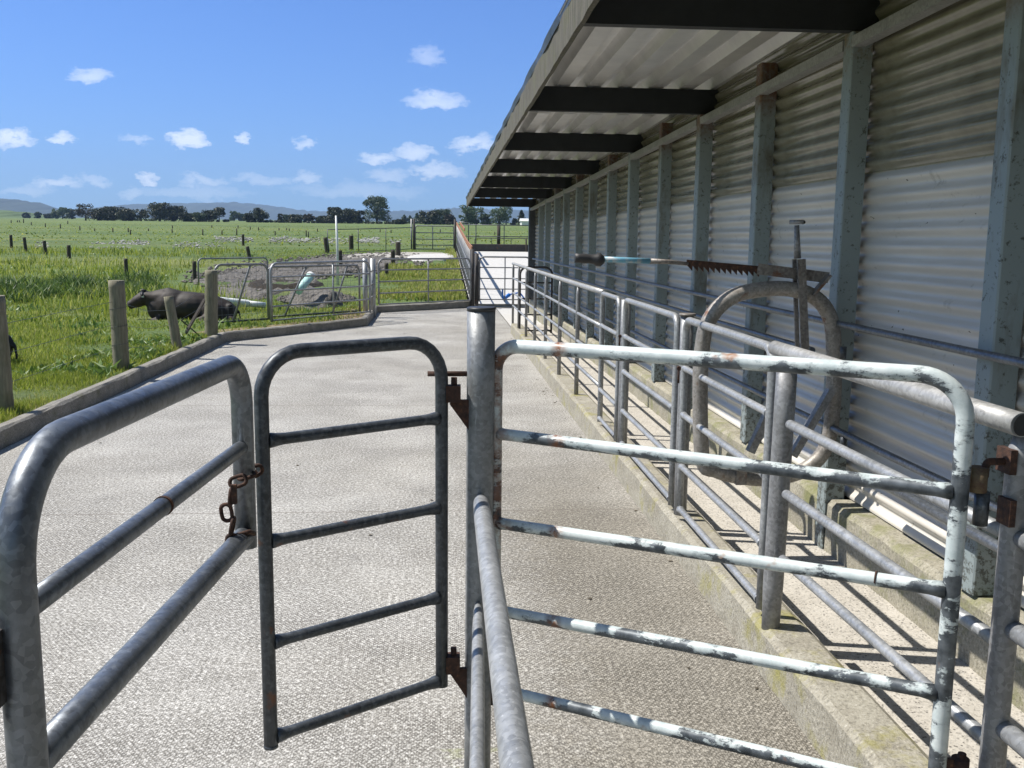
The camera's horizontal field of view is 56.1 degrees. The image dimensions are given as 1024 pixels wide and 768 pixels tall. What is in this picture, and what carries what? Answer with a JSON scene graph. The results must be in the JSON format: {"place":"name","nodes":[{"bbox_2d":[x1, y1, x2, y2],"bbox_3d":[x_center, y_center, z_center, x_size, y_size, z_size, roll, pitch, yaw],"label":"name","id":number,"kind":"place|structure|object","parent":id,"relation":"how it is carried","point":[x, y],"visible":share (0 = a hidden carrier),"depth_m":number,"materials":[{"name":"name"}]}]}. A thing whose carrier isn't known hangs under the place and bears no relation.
{"place":"outdoors","nodes":[
{"label":"outdoors","id":0,"kind":"place"},
{"bbox_2d":[0,210,59,217],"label":"green rise","id":1,"kind":"structure","parent":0,"point":[7,214],"depth_m":714.80,"materials":[{"name":"green plant"}]},
{"bbox_2d":[0,198,89,217],"bbox_3d":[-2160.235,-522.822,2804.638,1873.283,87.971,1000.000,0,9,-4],"label":"wooded hill","id":2,"kind":"structure","parent":0,"point":[16,205],"depth_m":2715.56,"materials":[{"name":"blue"}]},
{"bbox_2d":[0,266,169,303],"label":"ditch grass","id":3,"kind":"structure","parent":0,"point":[41,287],"depth_m":23.71,"materials":[{"name":"green plant"}]},
{"bbox_2d":[0,242,249,315],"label":"tall grass","id":4,"kind":"structure","parent":0,"point":[106,306],"depth_m":29.64,"materials":[{"name":"green plant"}]},
{"bbox_2d":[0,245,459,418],"bbox_3d":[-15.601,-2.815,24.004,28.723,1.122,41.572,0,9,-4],"label":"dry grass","id":5,"kind":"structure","parent":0,"point":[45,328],"depth_m":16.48,"materials":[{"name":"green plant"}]},
{"bbox_2d":[0,244,464,422],"bbox_3d":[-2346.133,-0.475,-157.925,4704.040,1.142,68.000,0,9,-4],"label":"pasture","id":6,"kind":"structure","parent":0,"point":[346,281],"depth_m":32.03,"materials":[{"name":"green plant"}]},
{"bbox_2d":[8,335,17,358],"bbox_3d":[-6.760,-0.548,10.899,2.165,0.695,0.761,0,9,-4],"label":"cow","id":7,"kind":"object","parent":6,"relation":"on","point":[12,344],"visible":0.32,"depth_m":11.04},
{"bbox_2d":[12,332,202,379],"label":"kerb weeds","id":8,"kind":"object","parent":6,"relation":"on","point":[99,367],"visible":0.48,"depth_m":11.45,"materials":[{"name":"green plant"}]},
{"bbox_2d":[0,270,217,411],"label":"wire fence","id":9,"kind":"object","parent":6,"relation":"on","point":[119,326],"visible":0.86,"depth_m":10.63,"materials":[{"name":"wood"}]},
{"bbox_2d":[127,288,240,320],"bbox_3d":[-5.862,-1.393,17.131,1.987,0.636,0.696,0,9,-4],"label":"cow","id":10,"kind":"object","parent":6,"relation":"on","point":[152,301],"visible":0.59,"depth_m":17.02},
{"bbox_2d":[192,261,196,278],"bbox_3d":[-9.134,-3.187,27.607,0.116,0.688,0.116,0,9,-4],"label":"fence post","id":11,"kind":"object","parent":6,"relation":"on","point":[194,276],"visible":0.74,"depth_m":27.56,"materials":[{"name":"grey wood"}]},
{"bbox_2d":[34,236,401,248],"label":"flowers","id":12,"kind":"object","parent":6,"relation":"on","point":[363,240],"visible":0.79,"depth_m":54.81,"materials":[{"name":"white plant"}]},
{"bbox_2d":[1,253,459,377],"bbox_3d":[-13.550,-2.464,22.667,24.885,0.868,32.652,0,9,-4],"label":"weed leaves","id":13,"kind":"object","parent":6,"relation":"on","point":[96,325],"visible":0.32,"depth_m":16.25,"materials":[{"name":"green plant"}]},
{"bbox_2d":[214,256,269,322],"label":"gate","id":14,"kind":"structure","parent":6,"relation":"on","point":[233,320],"depth_m":16.47,"materials":[{"name":"metal"}]},
{"bbox_2d":[222,297,265,307],"bbox_3d":[-5.429,-1.635,19.268,0.977,0.257,0.150,-5,10,-33],"label":"white pipe","id":15,"kind":"object","parent":6,"relation":"on","point":[248,302],"visible":0.66,"depth_m":19.27,"materials":[{"name":"plastic"}]},
{"bbox_2d":[192,308,362,332],"bbox_3d":[-3.363,-1.353,18.671,1.568,0.014,8.462,3,9,16],"label":"litter strip","id":16,"kind":"object","parent":6,"relation":"on","point":[360,316],"visible":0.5,"depth_m":16.59,"materials":[{"name":"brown plant"}]},
{"bbox_2d":[248,279,323,288],"bbox_3d":[-6.075,-2.618,25.765,2.162,0.308,2.718,0,9,-4],"label":"dirt pit","id":17,"kind":"object","parent":6,"relation":"on","point":[257,284],"visible":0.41,"depth_m":24.93,"materials":[{"name":"soil"}]},
{"bbox_2d":[193,257,398,299],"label":"mud","id":18,"kind":"structure","parent":6,"relation":"on","point":[251,292],"depth_m":29.21,"materials":[{"name":"grey soil"}]},
{"bbox_2d":[197,257,267,284],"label":"gate","id":19,"kind":"structure","parent":18,"relation":"on","point":[246,258],"depth_m":26.75,"materials":[{"name":"metal"}]},
{"bbox_2d":[182,251,432,302],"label":"mud clods","id":20,"kind":"object","parent":18,"relation":"on","point":[350,297],"visible":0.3,"depth_m":31.17,"materials":[{"name":"grey soil"}]},
{"bbox_2d":[286,285,344,309],"bbox_3d":[-4.471,-2.011,22.090,1.512,0.435,5.414,0,9,-4],"label":"mud mound","id":21,"kind":"object","parent":6,"relation":"on","point":[322,295],"visible":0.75,"depth_m":20.72,"materials":[{"name":"grey soil"}]},
{"bbox_2d":[296,272,314,294],"bbox_3d":[-4.408,-2.150,20.425,0.200,0.468,0.676,3,9,15],"label":"drain pipe","id":22,"kind":"object","parent":21,"relation":"on","point":[308,280],"visible":0.75,"depth_m":20.38,"materials":[{"name":"teal plastic"}]},
{"bbox_2d":[323,237,329,252],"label":"fence post","id":23,"kind":"object","parent":6,"relation":"on","point":[325,242],"visible":0.71,"depth_m":42.16,"materials":[{"name":"brown wood"}]},
{"bbox_2d":[335,216,338,284],"bbox_3d":[-4.702,-3.533,25.829,0.072,1.963,0.072,8,11,40],"label":"white pole","id":24,"kind":"object","parent":6,"relation":"on","point":[337,259],"visible":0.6,"depth_m":25.80,"materials":[{"name":"plastic"}]},
{"bbox_2d":[349,235,353,249],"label":"fence post","id":25,"kind":"object","parent":6,"relation":"on","point":[351,243],"visible":0.83,"depth_m":44.92,"materials":[{"name":"brown wood"}]},
{"bbox_2d":[327,227,411,253],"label":"fence","id":26,"kind":"object","parent":6,"relation":"on","point":[358,238],"visible":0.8,"depth_m":42.68,"materials":[{"name":"metal"}]},
{"bbox_2d":[395,242,400,254],"bbox_3d":[-4.729,-5.528,39.848,0.214,0.735,0.227,0,9,-4],"label":"fence post","id":27,"kind":"object","parent":6,"relation":"on","point":[398,248],"visible":0.73,"depth_m":39.75,"materials":[{"name":"wood"}]},
{"bbox_2d":[361,246,466,300],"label":"paddock grass","id":28,"kind":"structure","parent":6,"relation":"on","point":[433,275],"depth_m":27.54,"materials":[{"name":"green plant"}]},
{"bbox_2d":[413,219,414,249],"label":"post","id":29,"kind":"object","parent":6,"relation":"on","point":[413,234],"visible":0.66,"depth_m":45.48,"materials":[{"name":"wood"}]},
{"bbox_2d":[415,225,453,249],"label":"gate","id":30,"kind":"structure","parent":6,"relation":"on","point":[432,232],"depth_m":45.80,"materials":[{"name":"metal"}]},
{"bbox_2d":[454,219,455,252],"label":"post","id":31,"kind":"object","parent":6,"relation":"on","point":[455,235],"visible":0.66,"depth_m":45.63,"materials":[{"name":"wood"}]},
{"bbox_2d":[0,218,527,247],"bbox_3d":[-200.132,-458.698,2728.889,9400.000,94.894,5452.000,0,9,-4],"label":"pasture","id":32,"kind":"structure","parent":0,"point":[310,226],"depth_m":90.25,"materials":[{"name":"green plant"}]},
{"bbox_2d":[50,208,61,218],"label":"tree","id":33,"kind":"object","parent":32,"relation":"on","point":[56,214],"visible":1,"depth_m":495.04,"materials":[{"name":"green plant"}]},
{"bbox_2d":[68,209,76,218],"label":"tree","id":34,"kind":"object","parent":32,"relation":"on","point":[72,213],"visible":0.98,"depth_m":477.40,"materials":[{"name":"green plant"}]},
{"bbox_2d":[74,203,95,220],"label":"tree","id":35,"kind":"object","parent":32,"relation":"on","point":[79,211],"visible":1,"depth_m":276.98,"materials":[{"name":"green plant"}]},
{"bbox_2d":[87,208,113,220],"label":"tree","id":36,"kind":"object","parent":32,"relation":"on","point":[100,215],"visible":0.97,"depth_m":286.17,"materials":[{"name":"green plant"}]},
{"bbox_2d":[99,206,124,220],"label":"tree","id":37,"kind":"object","parent":32,"relation":"on","point":[113,211],"visible":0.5,"depth_m":291.14,"materials":[{"name":"green plant"}]},
{"bbox_2d":[115,208,136,220],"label":"tree","id":38,"kind":"object","parent":32,"relation":"on","point":[122,215],"visible":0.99,"depth_m":287.10,"materials":[{"name":"green plant"}]},
{"bbox_2d":[131,209,151,220],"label":"tree","id":39,"kind":"object","parent":32,"relation":"on","point":[139,216],"visible":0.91,"depth_m":287.78,"materials":[{"name":"green plant"}]},
{"bbox_2d":[142,202,175,220],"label":"tree","id":40,"kind":"object","parent":32,"relation":"on","point":[161,210],"visible":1,"depth_m":287.25,"materials":[{"name":"green plant"}]},
{"bbox_2d":[163,205,186,220],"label":"tree","id":41,"kind":"object","parent":32,"relation":"on","point":[178,209],"visible":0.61,"depth_m":292.78,"materials":[{"name":"green plant"}]},
{"bbox_2d":[178,212,192,221],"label":"tree","id":42,"kind":"object","parent":32,"relation":"on","point":[184,216],"visible":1,"depth_m":287.92,"materials":[{"name":"green plant"}]},
{"bbox_2d":[188,212,206,220],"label":"tree","id":43,"kind":"object","parent":32,"relation":"on","point":[197,216],"visible":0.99,"depth_m":288.61,"materials":[{"name":"green plant"}]},
{"bbox_2d":[186,218,229,221],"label":"hedge","id":44,"kind":"object","parent":32,"relation":"on","point":[211,220],"visible":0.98,"depth_m":289.19,"materials":[{"name":"green plant"}]},
{"bbox_2d":[201,209,217,220],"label":"tree","id":45,"kind":"object","parent":32,"relation":"on","point":[208,213],"visible":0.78,"depth_m":291.39,"materials":[{"name":"green plant"}]},
{"bbox_2d":[211,207,225,221],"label":"tree","id":46,"kind":"object","parent":32,"relation":"on","point":[218,211],"visible":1,"depth_m":289.25,"materials":[{"name":"green plant"}]},
{"bbox_2d":[229,211,240,220],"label":"tree","id":47,"kind":"object","parent":32,"relation":"on","point":[234,215],"visible":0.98,"depth_m":501.02,"materials":[{"name":"green plant"}]},
{"bbox_2d":[242,213,254,221],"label":"tree","id":48,"kind":"object","parent":32,"relation":"on","point":[249,216],"visible":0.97,"depth_m":289.73,"materials":[{"name":"green plant"}]},
{"bbox_2d":[249,207,269,222],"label":"tree","id":49,"kind":"object","parent":32,"relation":"on","point":[258,213],"visible":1,"depth_m":289.80,"materials":[{"name":"green plant"}]},
{"bbox_2d":[246,219,287,222],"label":"hedge","id":50,"kind":"object","parent":32,"relation":"on","point":[276,221],"visible":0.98,"depth_m":290.60,"materials":[{"name":"green plant"}]},
{"bbox_2d":[287,214,303,222],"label":"tree","id":51,"kind":"object","parent":32,"relation":"on","point":[295,218],"visible":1,"depth_m":290.50,"materials":[{"name":"green plant"}]},
{"bbox_2d":[303,213,315,221],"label":"tree","id":52,"kind":"object","parent":32,"relation":"on","point":[309,217],"visible":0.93,"depth_m":291.80,"materials":[{"name":"green plant"}]},
{"bbox_2d":[315,215,332,222],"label":"tree","id":53,"kind":"object","parent":32,"relation":"on","point":[324,219],"visible":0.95,"depth_m":290.53,"materials":[{"name":"green plant"}]},
{"bbox_2d":[327,207,345,222],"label":"tree","id":54,"kind":"object","parent":32,"relation":"on","point":[333,212],"visible":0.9,"depth_m":291.45,"materials":[{"name":"green plant"}]},
{"bbox_2d":[341,208,359,223],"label":"tree","id":55,"kind":"object","parent":32,"relation":"on","point":[348,215],"visible":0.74,"depth_m":294.98,"materials":[{"name":"green plant"}]},
{"bbox_2d":[352,210,365,223],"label":"tree","id":56,"kind":"object","parent":32,"relation":"on","point":[357,215],"visible":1,"depth_m":292.40,"materials":[{"name":"green plant"}]},
{"bbox_2d":[362,195,391,221],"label":"tree","id":57,"kind":"object","parent":32,"relation":"on","point":[378,213],"visible":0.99,"depth_m":311.25,"materials":[{"name":"green plant"}]},
{"bbox_2d":[364,220,392,223],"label":"hedge","id":58,"kind":"object","parent":32,"relation":"on","point":[379,222],"visible":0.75,"depth_m":288.97,"materials":[{"name":"green plant"}]},
{"bbox_2d":[392,219,406,223],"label":"tree","id":59,"kind":"object","parent":32,"relation":"on","point":[399,221],"visible":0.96,"depth_m":283.50,"materials":[{"name":"green plant"}]},
{"bbox_2d":[416,210,440,224],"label":"tree","id":60,"kind":"object","parent":32,"relation":"on","point":[431,217],"visible":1,"depth_m":293.64,"materials":[{"name":"green plant"}]},
{"bbox_2d":[434,209,455,224],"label":"tree","id":61,"kind":"object","parent":32,"relation":"on","point":[442,212],"visible":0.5,"depth_m":303.50,"materials":[{"name":"green plant"}]},
{"bbox_2d":[444,214,456,224],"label":"tree","id":62,"kind":"object","parent":32,"relation":"on","point":[449,219],"visible":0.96,"depth_m":294.29,"materials":[{"name":"green plant"}]},
{"bbox_2d":[458,204,477,223],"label":"tree","id":63,"kind":"object","parent":32,"relation":"on","point":[470,211],"visible":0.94,"depth_m":304.36,"materials":[{"name":"green plant"}]},
{"bbox_2d":[468,207,484,223],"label":"tree","id":64,"kind":"object","parent":32,"relation":"on","point":[480,211],"visible":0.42,"depth_m":309.63,"materials":[{"name":"green plant"}]},
{"bbox_2d":[479,213,490,224],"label":"tree","id":65,"kind":"object","parent":32,"relation":"on","point":[485,217],"visible":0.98,"depth_m":305.58,"materials":[{"name":"green plant"}]},
{"bbox_2d":[458,224,527,243],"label":"pipe fence","id":66,"kind":"object","parent":32,"relation":"on","point":[504,236],"visible":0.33,"depth_m":47.66,"materials":[{"name":"metal"}]},
{"bbox_2d":[489,207,510,224],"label":"tree","id":67,"kind":"object","parent":32,"relation":"on","point":[499,216],"visible":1,"depth_m":304.90,"materials":[{"name":"green plant"}]},
{"bbox_2d":[515,210,525,224],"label":"tree","id":68,"kind":"object","parent":32,"relation":"on","point":[521,214],"visible":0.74,"depth_m":301.05,"materials":[{"name":"green plant"}]},
{"bbox_2d":[0,0,564,211],"label":"sky","id":69,"kind":"structure","parent":0,"point":[308,105],"materials":[{"name":"blue"}]},
{"bbox_2d":[74,202,528,222],"bbox_3d":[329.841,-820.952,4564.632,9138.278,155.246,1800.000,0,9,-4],"label":"hill range","id":70,"kind":"structure","parent":0,"point":[272,211],"depth_m":4056.07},
{"bbox_2d":[335,252,442,257],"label":"gravel track","id":71,"kind":"structure","parent":0,"point":[406,253],"depth_m":40.53,"materials":[{"name":"beige gravel"}]},
{"bbox_2d":[407,253,453,260],"bbox_3d":[-3.200,-5.055,38.795,1.914,0.403,5.107,2,9,8],"label":"concrete pad","id":72,"kind":"object","parent":71,"relation":"on","point":[443,255],"visible":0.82,"depth_m":38.63,"materials":[{"name":"white concrete"}]},
{"bbox_2d":[0,308,823,767],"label":"concrete yard","id":73,"kind":"structure","parent":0,"point":[188,694],"depth_m":4.40,"materials":[{"name":"grey concrete"}]},
{"bbox_2d":[0,355,256,767],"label":"side gate","id":74,"kind":"structure","parent":73,"relation":"on","point":[33,738],"depth_m":1.37,"materials":[{"name":"metal"}]},
{"bbox_2d":[219,463,263,541],"bbox_3d":[-0.611,0.279,2.238,0.059,0.178,0.218,2,9,9],"label":"chain","id":75,"kind":"object","parent":74,"relation":"hanging from","point":[232,493],"visible":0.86,"depth_m":2.15,"materials":[{"name":"brown metal"}]},
{"bbox_2d":[370,258,375,316],"bbox_3d":[-2.880,-1.965,19.660,0.171,1.198,0.129,0,9,-4],"label":"steel post","id":76,"kind":"object","parent":73,"relation":"on","point":[373,288],"visible":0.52,"depth_m":19.63,"materials":[{"name":"silver metal"}]},
{"bbox_2d":[470,249,474,305],"bbox_3d":[-0.935,-2.490,22.674,0.097,1.384,0.100,0,9,-4],"label":"dark post","id":77,"kind":"object","parent":73,"relation":"on","point":[472,255],"visible":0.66,"depth_m":22.62,"materials":[{"name":"metal"}]},
{"bbox_2d":[378,258,470,304],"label":"yard gate","id":78,"kind":"structure","parent":77,"relation":"attached to","point":[428,280],"depth_m":21.56,"materials":[{"name":"metal"}]},
{"bbox_2d":[450,306,495,767],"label":"gate post","id":79,"kind":"object","parent":73,"relation":"on","point":[474,410],"visible":0.79,"depth_m":2.65,"materials":[{"name":"grey metal"}]},
{"bbox_2d":[254,336,466,750],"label":"man gate","id":80,"kind":"structure","parent":79,"relation":"attached to","point":[447,663],"depth_m":2.47,"materials":[{"name":"metal"}]},
{"bbox_2d":[469,494,534,767],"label":"rail fence","id":81,"kind":"object","parent":73,"relation":"on","point":[513,742],"visible":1,"depth_m":1.76,"materials":[{"name":"metal"}]},
{"bbox_2d":[511,323,928,767],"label":"race kerb","id":82,"kind":"structure","parent":73,"relation":"on","point":[854,725],"depth_m":3.60,"materials":[{"name":"concrete"}]},
{"bbox_2d":[512,262,606,416],"bbox_3d":[0.362,-0.905,12.321,0.045,1.105,9.680,0,9,-4],"label":"barred railing","id":83,"kind":"object","parent":82,"relation":"on","point":[579,285],"visible":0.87,"depth_m":10.33,"materials":[{"name":"metal"}]},
{"bbox_2d":[519,266,552,332],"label":"cross gate","id":84,"kind":"structure","parent":83,"relation":"attached to","point":[551,283],"depth_m":15.62,"materials":[{"name":"metal"}]},
{"bbox_2d":[617,299,630,443],"bbox_3d":[0.768,-0.030,6.647,0.067,1.105,0.105,5,10,28],"label":"race post","id":85,"kind":"object","parent":82,"relation":"on","point":[627,365],"visible":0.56,"depth_m":6.64,"materials":[{"name":"metal"}]},
{"bbox_2d":[597,291,620,440],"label":"race gate","id":86,"kind":"structure","parent":85,"relation":"attached to","point":[601,391],"depth_m":7.01,"materials":[{"name":"metal"}]},
{"bbox_2d":[674,313,695,515],"bbox_3d":[0.891,0.199,5.019,0.100,1.137,0.096,0,9,-4],"label":"race post","id":87,"kind":"object","parent":82,"relation":"on","point":[684,316],"visible":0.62,"depth_m":4.99,"materials":[{"name":"metal"}]},
{"bbox_2d":[619,298,680,505],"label":"race gate","id":88,"kind":"structure","parent":87,"relation":"attached to","point":[672,405],"depth_m":5.56,"materials":[{"name":"metal"}]},
{"bbox_2d":[676,317,775,609],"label":"race gate","id":89,"kind":"structure","parent":87,"relation":"attached to","point":[767,412],"depth_m":4.07,"materials":[{"name":"metal"}]},
{"bbox_2d":[761,341,1023,741],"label":"race railing","id":90,"kind":"object","parent":82,"relation":"on","point":[781,495],"visible":0.64,"depth_m":2.97,"materials":[{"name":"grey metal"}]},
{"bbox_2d":[957,435,1023,767],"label":"hinge post","id":91,"kind":"object","parent":73,"relation":"on","point":[1008,461],"visible":0.93,"depth_m":2.16,"materials":[{"name":"metal"}]},
{"bbox_2d":[491,340,988,767],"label":"painted gate","id":92,"kind":"structure","parent":91,"relation":"attached to","point":[967,476],"depth_m":2.35,"materials":[{"name":"metal"}]},
{"bbox_2d":[995,529,1023,758],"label":"side rails","id":93,"kind":"object","parent":91,"relation":"attached to","point":[1010,734],"visible":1,"depth_m":2.14,"materials":[{"name":"metal"}]},
{"bbox_2d":[456,252,510,326],"bbox_3d":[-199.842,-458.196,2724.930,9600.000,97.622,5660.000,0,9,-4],"label":"ground","id":94,"kind":"structure","parent":0,"point":[467,296],"depth_m":30.03,"materials":[{"name":"soil"}]},
{"bbox_2d":[0,301,469,449],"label":"yard kerb","id":95,"kind":"structure","parent":94,"relation":"on","point":[20,427],"depth_m":11.09,"materials":[{"name":"grey concrete"}]},
{"bbox_2d":[269,260,370,321],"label":"yard gate","id":96,"kind":"structure","parent":95,"relation":"on","point":[313,262],"depth_m":17.45,"materials":[{"name":"metal"}]},
{"bbox_2d":[362,259,367,310],"bbox_3d":[-2.961,-1.924,19.366,0.100,1.202,0.100,0,9,-4],"label":"steel post","id":97,"kind":"object","parent":95,"relation":"on","point":[365,289],"visible":0.66,"depth_m":19.33,"materials":[{"name":"silver metal"}]},
{"bbox_2d":[471,244,527,251],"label":"lane kerb","id":98,"kind":"structure","parent":94,"relation":"on","point":[502,247],"depth_m":47.32,"materials":[{"name":"concrete"}]},
{"bbox_2d":[456,251,527,306],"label":"concrete lane","id":99,"kind":"structure","parent":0,"point":[491,273],"depth_m":32.65,"materials":[{"name":"white concrete"}]},
{"bbox_2d":[456,222,472,297],"bbox_3d":[-1.749,-4.882,34.929,0.210,2.440,24.604,0,9,-4],"label":"lane fence","id":100,"kind":"object","parent":99,"relation":"on","point":[464,246],"visible":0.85,"depth_m":32.09,"materials":[{"name":"metal"}]},
{"bbox_2d":[474,253,478,305],"bbox_3d":[-0.844,-2.468,22.887,0.098,1.278,0.100,0,9,-4],"label":"dark post","id":101,"kind":"object","parent":99,"relation":"on","point":[476,294],"visible":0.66,"depth_m":22.85,"materials":[{"name":"metal"}]},
{"bbox_2d":[479,256,527,301],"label":"lane gate","id":102,"kind":"structure","parent":101,"relation":"attached to","point":[504,278],"depth_m":22.89,"materials":[{"name":"metal"}]},
{"bbox_2d":[474,304,524,308],"bbox_3d":[-0.165,-1.869,23.042,1.560,0.114,0.130,0,9,-4],"label":"lane threshold","id":103,"kind":"object","parent":99,"relation":"on","point":[522,305],"visible":0.48,"depth_m":22.98,"materials":[{"name":"grey concrete"}]},
{"bbox_2d":[497,308,540,325],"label":"concrete floor","id":104,"kind":"structure","parent":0,"point":[506,313],"depth_m":20.54,"materials":[{"name":"grey concrete"}]},
{"bbox_2d":[466,0,1023,712],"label":"milking shed","id":105,"kind":"structure","parent":104,"relation":"on","point":[876,146],"depth_m":4.74,"materials":[{"name":"metal"}]},
{"bbox_2d":[574,220,846,485],"bbox_3d":[0.941,-0.136,4.585,1.307,1.286,0.225,1,9,3],"label":"head bail","id":106,"kind":"object","parent":105,"relation":"attached to","point":[828,404],"visible":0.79,"depth_m":4.55,"materials":[{"name":"metal"}]},
{"bbox_2d":[522,324,1023,767],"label":"race floor","id":107,"kind":"structure","parent":0,"point":[843,642],"depth_m":4.01,"materials":[{"name":"concrete"}]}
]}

